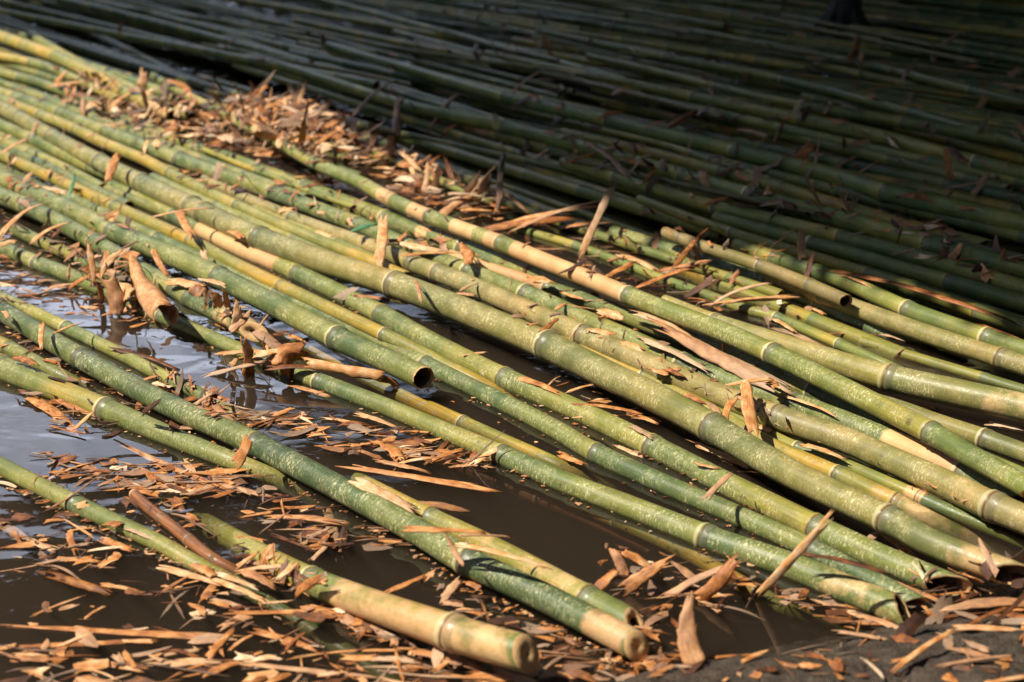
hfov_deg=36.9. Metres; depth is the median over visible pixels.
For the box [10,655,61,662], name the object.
husk strip
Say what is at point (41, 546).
husk strip
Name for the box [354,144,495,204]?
bamboo pole
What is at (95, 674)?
husk strip
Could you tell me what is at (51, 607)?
husk strip
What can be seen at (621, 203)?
bamboo pole
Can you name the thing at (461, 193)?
husk strip
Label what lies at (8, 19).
bamboo pole
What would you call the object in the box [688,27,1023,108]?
bamboo pole
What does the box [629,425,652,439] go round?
husk strip
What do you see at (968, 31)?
bamboo pole
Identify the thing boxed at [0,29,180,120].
bamboo pole
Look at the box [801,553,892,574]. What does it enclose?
husk strip
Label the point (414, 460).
husk strip
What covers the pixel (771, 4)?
bamboo pole
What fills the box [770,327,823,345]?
husk strip
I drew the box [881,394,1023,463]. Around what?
bamboo pole
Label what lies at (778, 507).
bamboo pole
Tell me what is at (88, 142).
bamboo pole
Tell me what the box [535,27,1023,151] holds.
bamboo pole
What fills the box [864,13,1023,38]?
bamboo pole
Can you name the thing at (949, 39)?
husk strip
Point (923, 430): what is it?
bamboo pole
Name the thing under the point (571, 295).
husk strip
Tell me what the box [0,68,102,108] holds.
bamboo pole
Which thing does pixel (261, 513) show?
husk strip
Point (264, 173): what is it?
bamboo pole
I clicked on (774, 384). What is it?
husk strip
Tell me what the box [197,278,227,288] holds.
husk strip
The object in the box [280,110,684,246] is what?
bamboo pole
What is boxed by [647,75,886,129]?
bamboo pole
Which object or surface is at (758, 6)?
bamboo pole
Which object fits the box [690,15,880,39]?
bamboo pole
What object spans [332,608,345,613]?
husk strip
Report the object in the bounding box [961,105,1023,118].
bamboo pole
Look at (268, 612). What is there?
husk strip
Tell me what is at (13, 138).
bamboo pole
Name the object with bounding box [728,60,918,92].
bamboo pole
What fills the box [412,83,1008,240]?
bamboo pole
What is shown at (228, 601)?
husk strip
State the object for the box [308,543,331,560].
husk strip
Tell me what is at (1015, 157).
bamboo pole
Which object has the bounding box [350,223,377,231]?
green leaf
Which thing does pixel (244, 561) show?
husk strip
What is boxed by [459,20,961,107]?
bamboo pole
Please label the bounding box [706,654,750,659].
husk strip
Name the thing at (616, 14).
bamboo pole
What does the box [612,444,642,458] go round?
husk strip
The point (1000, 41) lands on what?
bamboo pole
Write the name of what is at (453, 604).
husk strip
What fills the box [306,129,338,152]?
husk strip
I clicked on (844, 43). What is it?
bamboo pole
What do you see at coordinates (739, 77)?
bamboo pole
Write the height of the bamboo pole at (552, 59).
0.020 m
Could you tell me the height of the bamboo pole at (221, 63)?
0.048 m
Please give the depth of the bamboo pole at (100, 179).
4.59 m
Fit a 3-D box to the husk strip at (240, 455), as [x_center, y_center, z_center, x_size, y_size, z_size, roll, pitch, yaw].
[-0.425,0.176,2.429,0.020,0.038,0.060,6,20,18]
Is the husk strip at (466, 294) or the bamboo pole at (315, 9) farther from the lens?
the bamboo pole at (315, 9)
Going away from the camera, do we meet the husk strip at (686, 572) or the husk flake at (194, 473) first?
the husk strip at (686, 572)
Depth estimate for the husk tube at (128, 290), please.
3.29 m
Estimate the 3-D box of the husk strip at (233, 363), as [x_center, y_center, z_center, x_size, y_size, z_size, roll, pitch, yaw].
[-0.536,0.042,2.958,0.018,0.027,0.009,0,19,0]
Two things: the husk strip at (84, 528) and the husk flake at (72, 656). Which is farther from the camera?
the husk strip at (84, 528)
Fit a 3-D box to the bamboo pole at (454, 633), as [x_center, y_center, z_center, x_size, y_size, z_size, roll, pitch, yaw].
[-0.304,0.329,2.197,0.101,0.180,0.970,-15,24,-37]
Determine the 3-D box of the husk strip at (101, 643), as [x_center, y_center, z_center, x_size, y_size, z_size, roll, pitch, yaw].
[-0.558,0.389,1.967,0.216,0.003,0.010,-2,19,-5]
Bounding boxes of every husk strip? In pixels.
[0,138,29,153]
[0,203,51,238]
[0,240,17,246]
[0,517,53,563]
[0,624,257,641]
[0,643,16,649]
[1,310,8,318]
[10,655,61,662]
[11,355,39,365]
[12,639,161,648]
[25,394,79,437]
[26,538,61,553]
[29,222,70,244]
[30,594,89,616]
[34,557,103,564]
[38,321,45,349]
[39,283,71,293]
[40,186,68,194]
[42,569,118,597]
[48,80,91,87]
[51,399,103,421]
[52,322,84,333]
[54,70,68,83]
[57,632,94,646]
[65,529,79,556]
[66,263,70,280]
[66,273,90,292]
[68,527,97,531]
[72,411,94,430]
[77,662,98,677]
[84,605,107,618]
[84,659,146,673]
[86,244,96,287]
[95,279,104,303]
[96,275,125,317]
[96,537,135,552]
[100,248,124,277]
[100,582,139,590]
[101,521,123,526]
[105,152,120,185]
[109,347,179,369]
[111,652,125,667]
[114,439,226,490]
[122,650,137,668]
[124,528,153,540]
[137,67,148,88]
[141,648,205,661]
[141,660,178,666]
[142,397,163,415]
[143,371,178,380]
[150,249,168,276]
[151,208,214,217]
[151,381,165,386]
[155,565,223,586]
[162,79,192,90]
[164,278,207,289]
[167,659,222,668]
[174,103,183,117]
[175,211,196,239]
[188,284,207,296]
[189,563,220,578]
[193,391,214,404]
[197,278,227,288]
[198,584,218,603]
[199,359,270,378]
[200,250,208,259]
[202,661,243,678]
[205,627,234,658]
[207,577,278,607]
[208,598,250,610]
[210,290,222,309]
[211,483,279,499]
[212,403,235,421]
[214,349,258,355]
[216,571,259,591]
[222,289,230,308]
[223,608,335,614]
[225,661,378,678]
[226,231,244,238]
[227,634,253,651]
[229,309,252,332]
[229,356,237,366]
[230,299,241,331]
[231,435,252,469]
[232,551,259,573]
[235,535,267,542]
[235,564,280,571]
[240,336,254,379]
[240,511,273,517]
[240,569,277,590]
[242,312,281,348]
[244,628,318,652]
[251,654,283,661]
[252,348,277,358]
[258,85,267,96]
[261,108,329,141]
[263,515,352,526]
[266,364,313,370]
[271,407,295,417]
[275,103,312,119]
[275,562,298,580]
[284,385,332,397]
[286,649,408,659]
[288,135,334,142]
[288,334,309,343]
[294,572,324,598]
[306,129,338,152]
[306,527,333,537]
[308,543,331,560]
[316,671,348,676]
[319,417,362,425]
[323,508,343,562]
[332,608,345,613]
[335,464,503,492]
[336,612,368,634]
[339,146,361,149]
[347,79,396,122]
[348,477,419,514]
[351,294,381,299]
[353,411,396,427]
[370,624,390,634]
[371,656,417,664]
[373,214,387,265]
[373,459,432,474]
[378,442,404,461]
[382,376,399,389]
[384,574,427,593]
[386,135,395,164]
[388,241,446,251]
[393,95,402,138]
[393,148,422,173]
[399,457,432,463]
[400,251,460,256]
[402,526,486,533]
[407,501,471,512]
[409,648,487,671]
[414,280,422,303]
[419,570,435,583]
[421,161,429,193]
[426,95,466,133]
[431,447,465,461]
[439,192,479,215]
[439,575,461,604]
[441,601,464,607]
[443,532,463,566]
[444,542,553,570]
[447,192,486,197]
[448,463,496,467]
[456,239,474,267]
[457,292,475,296]
[458,534,512,537]
[459,283,477,291]
[460,352,486,356]
[461,579,482,592]
[468,447,496,465]
[483,212,581,230]
[496,151,505,216]
[505,193,530,214]
[508,197,617,232]
[509,205,598,221]
[511,69,543,92]
[517,376,562,395]
[523,275,556,284]
[539,318,559,331]
[554,303,566,309]
[556,451,588,464]
[557,221,613,228]
[559,140,662,164]
[560,291,584,299]
[566,384,593,392]
[571,403,643,414]
[572,414,640,417]
[577,181,617,262]
[584,141,631,179]
[587,328,616,335]
[594,567,618,589]
[605,261,636,276]
[609,547,629,574]
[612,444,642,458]
[615,254,658,270]
[616,156,655,168]
[616,553,676,597]
[620,341,645,351]
[621,549,657,573]
[627,309,691,335]
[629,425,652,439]
[631,415,663,425]
[634,335,712,374]
[636,261,709,288]
[648,368,670,375]
[657,260,711,271]
[658,559,749,598]
[665,110,697,128]
[665,366,684,376]
[669,225,710,271]
[671,561,698,583]
[677,591,705,665]
[682,392,706,404]
[685,439,760,475]
[693,553,738,607]
[694,462,721,469]
[694,594,735,600]
[698,600,721,613]
[699,294,804,305]
[700,472,732,500]
[705,402,720,413]
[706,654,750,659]
[710,282,772,305]
[722,397,738,419]
[724,377,772,385]
[737,129,773,137]
[740,380,758,435]
[741,649,770,663]
[748,509,833,600]
[758,425,774,433]
[764,377,778,389]
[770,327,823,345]
[771,318,796,332]
[773,118,786,143]
[778,395,837,417]
[780,661,799,668]
[792,98,803,116]
[795,140,814,159]
[798,662,824,668]
[799,443,848,460]
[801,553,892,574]
[810,599,862,619]
[813,307,826,314]
[819,270,1020,326]
[829,332,879,335]
[831,630,888,639]
[846,35,860,65]
[850,613,898,628]
[867,532,880,539]
[875,530,916,557]
[879,334,906,341]
[886,395,940,412]
[891,628,958,673]
[895,580,958,610]
[936,654,1015,667]
[937,31,960,47]
[940,597,1023,611]
[942,673,958,681]
[946,624,1021,631]
[954,205,976,209]
[962,639,989,652]
[975,323,1023,339]
[984,421,1023,430]
[985,675,1023,681]
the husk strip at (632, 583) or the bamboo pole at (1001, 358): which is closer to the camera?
the husk strip at (632, 583)
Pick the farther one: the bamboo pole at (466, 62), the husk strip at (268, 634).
the bamboo pole at (466, 62)
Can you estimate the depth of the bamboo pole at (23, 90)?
5.10 m
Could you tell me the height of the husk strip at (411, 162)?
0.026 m
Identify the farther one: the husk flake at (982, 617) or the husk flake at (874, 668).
the husk flake at (982, 617)
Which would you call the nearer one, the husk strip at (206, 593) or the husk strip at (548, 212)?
the husk strip at (206, 593)
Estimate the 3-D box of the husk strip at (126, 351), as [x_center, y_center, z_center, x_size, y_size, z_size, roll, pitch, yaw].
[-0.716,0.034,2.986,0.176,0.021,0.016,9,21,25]
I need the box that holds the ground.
[0,1,1023,681]
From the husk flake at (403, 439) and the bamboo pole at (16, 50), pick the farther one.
the bamboo pole at (16, 50)
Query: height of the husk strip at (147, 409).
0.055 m
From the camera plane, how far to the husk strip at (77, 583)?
2.14 m
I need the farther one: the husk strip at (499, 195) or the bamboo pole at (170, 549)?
the husk strip at (499, 195)
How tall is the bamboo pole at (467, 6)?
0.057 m
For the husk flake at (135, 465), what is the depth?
2.51 m
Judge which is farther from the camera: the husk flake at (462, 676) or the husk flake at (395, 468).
the husk flake at (395, 468)
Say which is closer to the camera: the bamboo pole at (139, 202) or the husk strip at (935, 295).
the husk strip at (935, 295)
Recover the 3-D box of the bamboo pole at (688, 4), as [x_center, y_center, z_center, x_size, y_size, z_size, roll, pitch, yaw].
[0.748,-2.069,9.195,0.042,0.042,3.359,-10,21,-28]
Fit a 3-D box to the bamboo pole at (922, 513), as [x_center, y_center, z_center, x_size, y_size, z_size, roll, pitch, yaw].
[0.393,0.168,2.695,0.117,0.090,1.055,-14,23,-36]
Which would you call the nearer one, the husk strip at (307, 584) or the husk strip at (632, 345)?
the husk strip at (307, 584)
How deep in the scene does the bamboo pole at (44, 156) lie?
4.68 m
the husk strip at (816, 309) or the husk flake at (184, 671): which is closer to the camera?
the husk flake at (184, 671)
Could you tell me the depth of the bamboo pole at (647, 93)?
6.17 m
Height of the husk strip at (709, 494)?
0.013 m
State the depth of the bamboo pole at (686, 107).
5.49 m
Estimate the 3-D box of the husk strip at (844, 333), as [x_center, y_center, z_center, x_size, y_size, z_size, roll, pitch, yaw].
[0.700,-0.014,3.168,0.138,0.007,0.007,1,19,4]
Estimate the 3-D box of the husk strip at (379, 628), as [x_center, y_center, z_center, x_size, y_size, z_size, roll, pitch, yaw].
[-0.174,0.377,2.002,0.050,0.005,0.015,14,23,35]
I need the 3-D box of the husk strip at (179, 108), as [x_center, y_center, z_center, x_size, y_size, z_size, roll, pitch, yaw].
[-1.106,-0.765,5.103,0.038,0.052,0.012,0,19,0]
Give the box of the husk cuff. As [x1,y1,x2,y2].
[596,309,624,320]
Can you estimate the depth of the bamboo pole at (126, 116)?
5.45 m
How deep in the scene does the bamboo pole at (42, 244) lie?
3.75 m
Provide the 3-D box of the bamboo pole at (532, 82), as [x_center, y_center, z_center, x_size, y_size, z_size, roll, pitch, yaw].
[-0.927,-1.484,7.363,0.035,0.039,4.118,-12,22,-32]
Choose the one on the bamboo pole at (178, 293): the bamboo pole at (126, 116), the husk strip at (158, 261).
the husk strip at (158, 261)
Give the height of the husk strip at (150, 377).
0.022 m
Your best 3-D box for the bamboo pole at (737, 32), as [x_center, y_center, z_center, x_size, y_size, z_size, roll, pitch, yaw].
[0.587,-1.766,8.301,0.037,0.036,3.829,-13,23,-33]
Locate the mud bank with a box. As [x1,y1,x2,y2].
[598,617,1023,681]
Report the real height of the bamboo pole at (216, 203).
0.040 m
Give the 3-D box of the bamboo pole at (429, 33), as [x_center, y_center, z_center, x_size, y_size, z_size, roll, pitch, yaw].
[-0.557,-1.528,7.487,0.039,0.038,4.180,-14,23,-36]
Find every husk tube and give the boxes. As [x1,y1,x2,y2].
[119,282,136,303]
[128,254,178,329]
[301,357,386,382]
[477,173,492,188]
[647,316,799,399]
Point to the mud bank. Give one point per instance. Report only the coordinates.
(919, 668)
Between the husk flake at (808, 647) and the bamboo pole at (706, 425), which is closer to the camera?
the husk flake at (808, 647)
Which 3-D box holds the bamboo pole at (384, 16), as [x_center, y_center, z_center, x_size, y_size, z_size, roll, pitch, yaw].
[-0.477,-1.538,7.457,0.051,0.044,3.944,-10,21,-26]
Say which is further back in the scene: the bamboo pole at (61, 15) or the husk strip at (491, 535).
the bamboo pole at (61, 15)
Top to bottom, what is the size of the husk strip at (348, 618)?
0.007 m
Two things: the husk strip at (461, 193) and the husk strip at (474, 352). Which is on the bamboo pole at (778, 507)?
the husk strip at (474, 352)
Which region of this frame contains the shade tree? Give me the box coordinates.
[804,0,873,85]
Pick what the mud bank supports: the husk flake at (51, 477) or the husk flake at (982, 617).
the husk flake at (982, 617)
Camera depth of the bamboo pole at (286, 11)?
8.42 m
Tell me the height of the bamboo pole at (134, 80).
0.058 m
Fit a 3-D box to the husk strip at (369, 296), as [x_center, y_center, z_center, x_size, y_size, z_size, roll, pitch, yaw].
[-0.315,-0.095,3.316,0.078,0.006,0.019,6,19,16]
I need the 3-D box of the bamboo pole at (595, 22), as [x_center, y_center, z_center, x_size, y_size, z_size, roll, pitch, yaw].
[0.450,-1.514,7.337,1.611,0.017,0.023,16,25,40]
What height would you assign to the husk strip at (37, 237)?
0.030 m
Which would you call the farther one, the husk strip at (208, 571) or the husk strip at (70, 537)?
the husk strip at (70, 537)
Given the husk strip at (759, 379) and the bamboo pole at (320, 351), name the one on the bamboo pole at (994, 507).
the husk strip at (759, 379)
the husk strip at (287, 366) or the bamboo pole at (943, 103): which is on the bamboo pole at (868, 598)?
the husk strip at (287, 366)
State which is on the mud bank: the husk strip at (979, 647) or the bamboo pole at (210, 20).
the husk strip at (979, 647)
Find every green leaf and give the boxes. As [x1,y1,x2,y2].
[67,173,75,198]
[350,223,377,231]
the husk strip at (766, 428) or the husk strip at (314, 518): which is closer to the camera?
the husk strip at (314, 518)
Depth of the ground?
3.22 m
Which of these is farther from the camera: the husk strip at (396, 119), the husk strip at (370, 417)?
the husk strip at (396, 119)
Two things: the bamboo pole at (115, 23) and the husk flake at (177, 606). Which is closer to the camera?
the husk flake at (177, 606)
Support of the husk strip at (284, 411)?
on the husk litter
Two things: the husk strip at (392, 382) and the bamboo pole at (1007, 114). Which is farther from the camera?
the bamboo pole at (1007, 114)
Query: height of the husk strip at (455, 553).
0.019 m
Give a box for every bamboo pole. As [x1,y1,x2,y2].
[0,0,214,48]
[0,4,71,21]
[0,8,379,89]
[0,14,200,79]
[0,19,246,94]
[0,25,60,46]
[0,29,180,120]
[0,44,403,161]
[0,46,305,165]
[0,52,122,103]
[0,61,364,176]
[0,65,61,98]
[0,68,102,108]
[0,78,311,198]
[0,86,1023,502]
[0,93,411,275]
[0,99,1023,584]
[0,119,104,179]
[0,131,58,159]
[0,136,106,185]
[0,144,134,207]
[0,148,541,410]
[0,162,49,186]
[0,165,32,181]
[0,169,433,388]
[0,186,267,341]
[0,240,910,624]
[0,290,285,440]
[0,297,648,661]
[0,336,137,410]
[0,353,352,516]
[0,456,406,681]
[1,78,330,205]
[2,30,207,112]
[4,47,257,137]
[5,207,34,221]
[9,223,133,285]
[25,84,216,147]
[26,31,197,120]
[32,0,217,44]
[34,68,349,161]
[36,156,160,214]
[45,123,182,172]
[50,185,927,608]
[51,0,188,53]
[51,155,104,181]
[52,0,309,36]
[54,0,314,67]
[63,97,598,295]
[77,30,201,91]
[86,0,385,67]
[91,61,376,145]
[93,119,195,157]
[104,179,972,595]
[109,0,377,54]
[122,0,298,43]
[129,489,242,575]
[148,0,256,22]
[149,72,1023,496]
[149,173,329,250]
[159,494,538,673]
[161,0,490,68]
[176,0,566,100]
[177,53,559,132]
[183,0,575,94]
[193,20,321,49]
[195,74,725,239]
[199,0,286,21]
[200,175,1023,534]
[201,43,411,86]
[202,147,356,208]
[203,89,579,174]
[205,99,784,295]
[212,57,839,228]
[218,44,1023,278]
[219,0,432,37]
[219,33,480,114]
[230,0,701,78]
[232,63,837,257]
[252,204,384,260]
[258,0,376,20]
[259,311,628,493]
[271,128,363,161]
[272,9,354,29]
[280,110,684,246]
[284,85,733,245]
[286,19,590,89]
[288,49,1023,204]
[291,0,509,54]
[294,17,646,93]
[298,0,505,34]
[298,40,648,119]
[311,0,629,78]
[317,61,529,125]
[324,41,1023,230]
[326,203,366,218]
[337,0,672,51]
[344,0,808,71]
[350,472,644,629]
[351,0,416,15]
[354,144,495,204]
[364,131,906,363]
[376,44,770,105]
[377,0,582,30]
[392,29,1013,189]
[398,84,924,221]
[402,0,488,12]
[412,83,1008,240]
[414,39,723,119]
[430,37,776,106]
[435,459,661,553]
[443,29,559,62]
[445,0,538,10]
[447,249,920,440]
[453,30,511,41]
[456,15,834,97]
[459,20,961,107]
[483,0,677,27]
[483,50,1023,179]
[484,9,707,36]
[487,12,811,67]
[489,6,551,21]
[490,25,618,56]
[491,66,882,145]
[492,40,800,99]
[502,7,786,44]
[509,226,902,366]
[510,0,628,17]
[511,37,1019,128]
[512,0,600,11]
[516,476,848,636]
[517,9,1019,93]
[523,2,811,48]
[524,84,871,162]
[529,0,675,24]
[531,36,631,56]
[532,0,893,55]
[532,47,762,88]
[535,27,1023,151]
[559,0,729,30]
[559,128,992,245]
[559,157,1023,293]
[561,335,1010,554]
[565,156,1023,257]
[584,0,820,32]
[586,53,1023,148]
[589,65,822,115]
[590,86,1023,188]
[600,102,1014,190]
[602,40,978,111]
[602,127,795,185]
[604,0,689,15]
[608,225,1015,381]
[618,51,1023,104]
[622,0,770,22]
[629,18,689,27]
[636,194,1023,334]
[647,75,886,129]
[654,0,813,23]
[655,24,1023,97]
[659,33,1023,79]
[661,227,851,307]
[661,295,1023,422]
[668,0,723,5]
[674,80,1023,152]
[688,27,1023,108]
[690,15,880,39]
[691,16,1023,70]
[698,87,777,106]
[700,5,1002,62]
[705,0,783,12]
[706,4,749,11]
[712,211,1023,311]
[718,5,910,32]
[720,157,1023,243]
[722,408,1023,549]
[724,48,1023,83]
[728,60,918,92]
[730,23,785,35]
[731,238,1023,354]
[738,0,918,25]
[745,1,824,13]
[751,25,1023,71]
[756,0,787,4]
[762,65,932,94]
[762,274,1023,375]
[770,106,945,145]
[773,19,977,63]
[781,15,934,47]
[783,9,1023,42]
[786,0,828,8]
[786,35,999,67]
[787,75,1012,111]
[790,0,894,15]
[791,43,1023,75]
[800,93,1023,137]
[804,0,1023,27]
[808,0,1023,21]
[812,49,1023,89]
[812,61,1023,113]
[825,84,1023,123]
[828,51,1023,84]
[840,168,1023,213]
[840,258,1023,315]
[848,24,995,44]
[857,263,1023,318]
[859,336,1023,392]
[862,7,1023,32]
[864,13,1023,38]
[866,17,1023,46]
[868,282,1023,338]
[871,23,1023,48]
[880,34,1023,65]
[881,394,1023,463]
[889,128,1023,165]
[906,23,1023,39]
[937,36,1023,55]
[954,0,1023,7]
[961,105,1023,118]
[986,451,1023,471]
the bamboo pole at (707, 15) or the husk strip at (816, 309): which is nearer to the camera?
the husk strip at (816, 309)
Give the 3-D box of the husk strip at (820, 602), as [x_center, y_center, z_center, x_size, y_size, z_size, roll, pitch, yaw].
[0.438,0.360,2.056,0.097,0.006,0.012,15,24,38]
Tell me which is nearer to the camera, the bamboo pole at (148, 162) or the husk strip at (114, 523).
the husk strip at (114, 523)
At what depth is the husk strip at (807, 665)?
1.83 m
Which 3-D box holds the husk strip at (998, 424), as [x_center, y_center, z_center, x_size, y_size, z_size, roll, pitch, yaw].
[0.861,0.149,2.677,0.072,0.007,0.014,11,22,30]
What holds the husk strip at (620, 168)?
on the bamboo pole at (889, 248)
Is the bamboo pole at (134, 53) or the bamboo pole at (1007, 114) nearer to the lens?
the bamboo pole at (1007, 114)
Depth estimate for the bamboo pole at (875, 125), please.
5.17 m
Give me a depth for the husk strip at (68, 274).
3.48 m
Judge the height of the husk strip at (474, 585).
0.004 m
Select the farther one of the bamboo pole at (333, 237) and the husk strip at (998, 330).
the bamboo pole at (333, 237)
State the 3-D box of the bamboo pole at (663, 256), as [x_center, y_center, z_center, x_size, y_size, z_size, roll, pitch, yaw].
[-0.278,-0.499,4.554,0.033,0.028,3.046,-13,22,-33]
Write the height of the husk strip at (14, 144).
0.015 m
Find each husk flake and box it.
[0,560,60,571]
[29,655,101,663]
[48,462,99,479]
[48,564,79,578]
[50,455,118,473]
[118,461,151,471]
[131,463,197,464]
[136,662,230,676]
[153,571,199,600]
[156,475,206,480]
[158,471,205,478]
[159,589,191,619]
[164,659,232,680]
[165,584,184,618]
[184,469,250,474]
[235,408,299,419]
[268,533,316,551]
[355,665,428,670]
[362,432,430,446]
[376,663,394,681]
[379,670,461,677]
[388,443,434,476]
[393,645,403,681]
[396,631,417,649]
[399,430,432,434]
[423,439,449,465]
[434,671,497,678]
[533,654,567,679]
[542,655,595,660]
[599,663,638,674]
[642,596,677,614]
[643,592,690,599]
[680,580,736,601]
[697,569,761,585]
[699,604,765,620]
[782,642,839,653]
[860,657,883,677]
[914,599,934,616]
[925,591,953,624]
[942,609,967,622]
[943,612,988,618]
[952,587,993,603]
[968,607,1008,623]
[989,592,1023,624]
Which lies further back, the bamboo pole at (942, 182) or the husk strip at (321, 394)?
the bamboo pole at (942, 182)
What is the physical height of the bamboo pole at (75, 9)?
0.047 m
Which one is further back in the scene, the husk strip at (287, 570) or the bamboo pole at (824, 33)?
the bamboo pole at (824, 33)
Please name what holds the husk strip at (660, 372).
on the bamboo pole at (994, 507)
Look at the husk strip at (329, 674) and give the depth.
1.89 m
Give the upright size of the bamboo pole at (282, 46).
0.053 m
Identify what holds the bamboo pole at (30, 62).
on the bamboo pole at (37, 73)
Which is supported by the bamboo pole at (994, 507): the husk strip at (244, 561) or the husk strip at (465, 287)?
the husk strip at (465, 287)
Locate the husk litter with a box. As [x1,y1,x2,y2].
[0,0,1023,681]
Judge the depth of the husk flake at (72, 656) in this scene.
1.94 m
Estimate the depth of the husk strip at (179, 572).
2.14 m
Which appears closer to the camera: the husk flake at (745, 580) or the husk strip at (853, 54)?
the husk flake at (745, 580)
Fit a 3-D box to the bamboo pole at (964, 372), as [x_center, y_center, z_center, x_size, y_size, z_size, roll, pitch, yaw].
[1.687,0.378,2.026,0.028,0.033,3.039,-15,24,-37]
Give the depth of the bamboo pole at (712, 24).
8.05 m
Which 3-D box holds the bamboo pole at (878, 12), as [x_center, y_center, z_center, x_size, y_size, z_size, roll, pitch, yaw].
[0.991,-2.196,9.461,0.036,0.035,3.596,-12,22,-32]
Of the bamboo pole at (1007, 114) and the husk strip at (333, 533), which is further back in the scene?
the bamboo pole at (1007, 114)
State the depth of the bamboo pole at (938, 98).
5.74 m
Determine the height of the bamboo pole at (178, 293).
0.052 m
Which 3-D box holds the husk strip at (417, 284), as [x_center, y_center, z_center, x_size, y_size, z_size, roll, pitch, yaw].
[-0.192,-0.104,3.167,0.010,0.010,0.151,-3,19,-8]
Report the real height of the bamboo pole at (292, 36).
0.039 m
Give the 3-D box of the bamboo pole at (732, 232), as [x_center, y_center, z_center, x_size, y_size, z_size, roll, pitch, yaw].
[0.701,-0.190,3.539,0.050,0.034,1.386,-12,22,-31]
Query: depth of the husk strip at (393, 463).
2.51 m
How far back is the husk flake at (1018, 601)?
1.95 m
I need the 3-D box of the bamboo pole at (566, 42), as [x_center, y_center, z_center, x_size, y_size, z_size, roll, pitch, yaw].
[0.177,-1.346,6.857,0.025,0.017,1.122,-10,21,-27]
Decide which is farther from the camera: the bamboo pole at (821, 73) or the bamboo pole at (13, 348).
the bamboo pole at (821, 73)
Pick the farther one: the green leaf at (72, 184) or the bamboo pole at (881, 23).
the bamboo pole at (881, 23)
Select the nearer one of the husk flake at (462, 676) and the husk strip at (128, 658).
the husk flake at (462, 676)
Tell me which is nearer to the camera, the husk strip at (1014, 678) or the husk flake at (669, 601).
the husk strip at (1014, 678)
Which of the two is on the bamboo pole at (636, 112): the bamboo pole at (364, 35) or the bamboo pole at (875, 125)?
the bamboo pole at (364, 35)
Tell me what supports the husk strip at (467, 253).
on the bamboo pole at (876, 430)
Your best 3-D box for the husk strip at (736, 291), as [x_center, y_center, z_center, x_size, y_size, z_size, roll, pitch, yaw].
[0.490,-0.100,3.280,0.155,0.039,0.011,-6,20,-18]
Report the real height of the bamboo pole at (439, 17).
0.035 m
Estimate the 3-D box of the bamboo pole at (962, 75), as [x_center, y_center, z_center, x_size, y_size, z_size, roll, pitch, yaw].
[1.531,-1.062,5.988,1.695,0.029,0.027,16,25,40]
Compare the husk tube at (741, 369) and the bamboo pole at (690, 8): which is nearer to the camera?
the husk tube at (741, 369)
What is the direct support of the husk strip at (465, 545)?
on the bamboo pole at (605, 629)
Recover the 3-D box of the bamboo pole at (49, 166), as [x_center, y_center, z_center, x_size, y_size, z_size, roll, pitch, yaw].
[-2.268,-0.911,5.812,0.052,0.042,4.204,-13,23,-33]
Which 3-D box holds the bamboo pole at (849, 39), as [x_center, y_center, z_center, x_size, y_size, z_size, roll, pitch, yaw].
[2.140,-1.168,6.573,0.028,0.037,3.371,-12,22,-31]
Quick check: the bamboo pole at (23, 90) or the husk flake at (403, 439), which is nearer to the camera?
the husk flake at (403, 439)
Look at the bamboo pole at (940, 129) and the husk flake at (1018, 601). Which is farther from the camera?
the bamboo pole at (940, 129)
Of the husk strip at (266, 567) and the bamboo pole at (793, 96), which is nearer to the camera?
the husk strip at (266, 567)
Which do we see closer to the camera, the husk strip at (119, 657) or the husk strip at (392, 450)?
the husk strip at (119, 657)
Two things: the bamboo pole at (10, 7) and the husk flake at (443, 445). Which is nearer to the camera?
the husk flake at (443, 445)
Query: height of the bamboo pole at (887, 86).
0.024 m
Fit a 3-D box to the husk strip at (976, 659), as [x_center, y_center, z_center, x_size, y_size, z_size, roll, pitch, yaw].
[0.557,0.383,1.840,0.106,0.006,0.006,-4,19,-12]
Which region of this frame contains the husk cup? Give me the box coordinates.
[268,342,310,379]
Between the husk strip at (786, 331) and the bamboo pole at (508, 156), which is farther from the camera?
the bamboo pole at (508, 156)
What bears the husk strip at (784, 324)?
on the bamboo pole at (840, 344)
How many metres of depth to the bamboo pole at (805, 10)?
8.42 m
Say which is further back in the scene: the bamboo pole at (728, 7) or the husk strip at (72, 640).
the bamboo pole at (728, 7)
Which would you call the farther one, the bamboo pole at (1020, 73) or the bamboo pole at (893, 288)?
the bamboo pole at (1020, 73)
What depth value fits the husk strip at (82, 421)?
2.67 m
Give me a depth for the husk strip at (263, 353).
2.90 m

